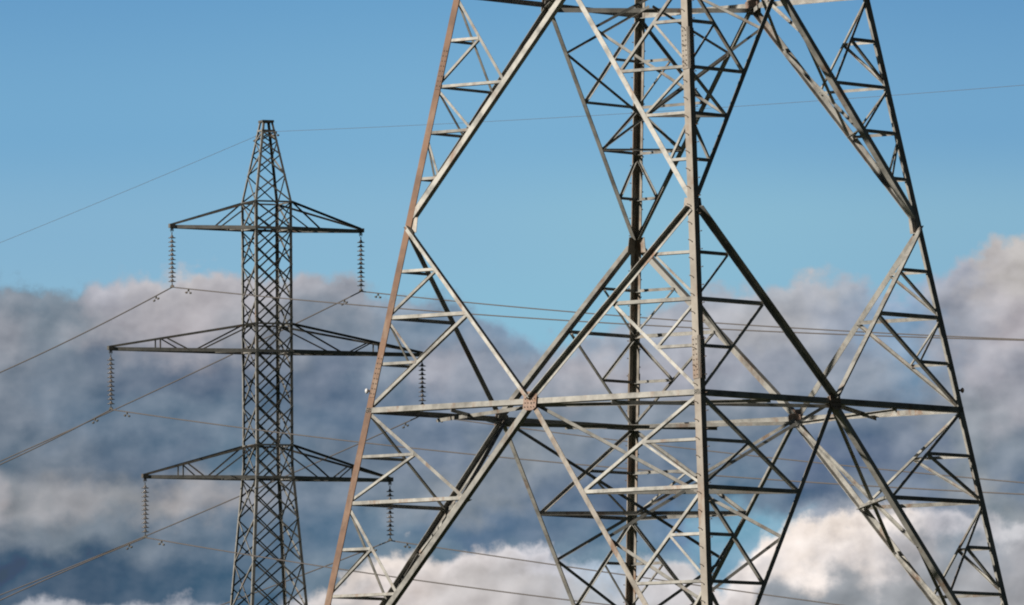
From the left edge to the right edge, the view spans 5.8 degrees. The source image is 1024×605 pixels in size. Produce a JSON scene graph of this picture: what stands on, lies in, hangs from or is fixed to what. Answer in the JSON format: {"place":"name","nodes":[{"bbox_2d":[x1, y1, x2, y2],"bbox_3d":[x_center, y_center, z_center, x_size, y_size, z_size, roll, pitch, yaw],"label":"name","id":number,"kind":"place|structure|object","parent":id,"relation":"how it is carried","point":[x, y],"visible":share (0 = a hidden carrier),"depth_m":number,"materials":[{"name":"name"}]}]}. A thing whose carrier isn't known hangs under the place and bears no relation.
{"place":"outdoors","nodes":[
{"label":"outdoors","id":0,"kind":"place"},
{"bbox_2d":[0,0,1023,604],"label":"sky","id":1,"kind":"structure","parent":0,"point":[100,100],"materials":[{"name":"blue"}]},
{"bbox_3d":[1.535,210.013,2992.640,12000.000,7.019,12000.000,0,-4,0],"label":"ground","id":2,"kind":"structure","parent":0,"visible":0},
{"bbox_2d":[107,120,422,604],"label":"transmission pylon","id":3,"kind":"object","parent":2,"relation":"on","point":[256,229],"visible":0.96,"depth_m":350.52,"materials":[{"name":"metal"}]},
{"bbox_2d":[107,350,114,409],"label":"insulator string","id":4,"kind":"object","parent":3,"relation":"hanging from","point":[110,359],"visible":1,"depth_m":348.31,"materials":[{"name":"ceramic"}]},
{"bbox_2d":[0,409,1023,494],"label":"overhead wire","id":5,"kind":"object","parent":4,"relation":"hanging from","point":[127,412],"visible":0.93,"depth_m":321.60,"materials":[{"name":"metal"}]},
{"bbox_2d":[141,478,148,537],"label":"insulator string","id":6,"kind":"object","parent":3,"relation":"hanging from","point":[145,509],"visible":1,"depth_m":348.48,"materials":[{"name":"ceramic"}]},
{"bbox_2d":[0,537,610,604],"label":"overhead wire","id":7,"kind":"object","parent":6,"relation":"hanging from","point":[293,562],"visible":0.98,"depth_m":337.06,"materials":[{"name":"metal"}]},
{"bbox_2d":[168,228,175,287],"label":"insulator string","id":8,"kind":"object","parent":3,"relation":"hanging from","point":[171,263],"visible":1,"depth_m":349.49,"materials":[{"name":"ceramic"}]},
{"bbox_2d":[0,287,1023,372],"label":"overhead wire","id":9,"kind":"object","parent":8,"relation":"hanging from","point":[155,296],"visible":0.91,"depth_m":323.85,"materials":[{"name":"metal"}]},
{"bbox_2d":[357,233,364,291],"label":"insulator string","id":10,"kind":"object","parent":3,"relation":"hanging from","point":[360,267],"visible":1,"depth_m":352.20,"materials":[{"name":"ceramic"}]},
{"bbox_2d":[0,291,1023,461],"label":"overhead wire","id":11,"kind":"object","parent":10,"relation":"hanging from","point":[343,300],"visible":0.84,"depth_m":341.65,"materials":[{"name":"metal"}]},
{"bbox_2d":[386,482,393,540],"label":"insulator string","id":12,"kind":"object","parent":3,"relation":"hanging from","point":[390,525],"visible":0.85,"depth_m":351.97,"materials":[{"name":"ceramic"}]},
{"bbox_2d":[221,540,840,604],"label":"overhead wire","id":13,"kind":"object","parent":12,"relation":"hanging from","point":[541,563],"visible":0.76,"depth_m":340.66,"materials":[{"name":"metal"}]},
{"bbox_2d":[418,361,425,411],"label":"insulator string","id":14,"kind":"object","parent":3,"relation":"hanging from","point":[422,378],"visible":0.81,"depth_m":352.79,"materials":[{"name":"ceramic"}]},
{"bbox_2d":[0,417,1023,594],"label":"overhead wire","id":15,"kind":"object","parent":14,"relation":"hanging from","point":[489,424],"visible":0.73,"depth_m":348.96,"materials":[{"name":"metal"}]},
{"bbox_2d":[0,85,1020,242],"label":"overhead wire","id":16,"kind":"object","parent":3,"relation":"attached to","point":[487,121],"visible":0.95,"depth_m":335.25,"materials":[{"name":"metal"}]},
{"bbox_2d":[324,0,1007,604],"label":"transmission pylon","id":17,"kind":"object","parent":2,"relation":"on","point":[500,420],"visible":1,"depth_m":194.96,"materials":[{"name":"beige metal"}]}
]}

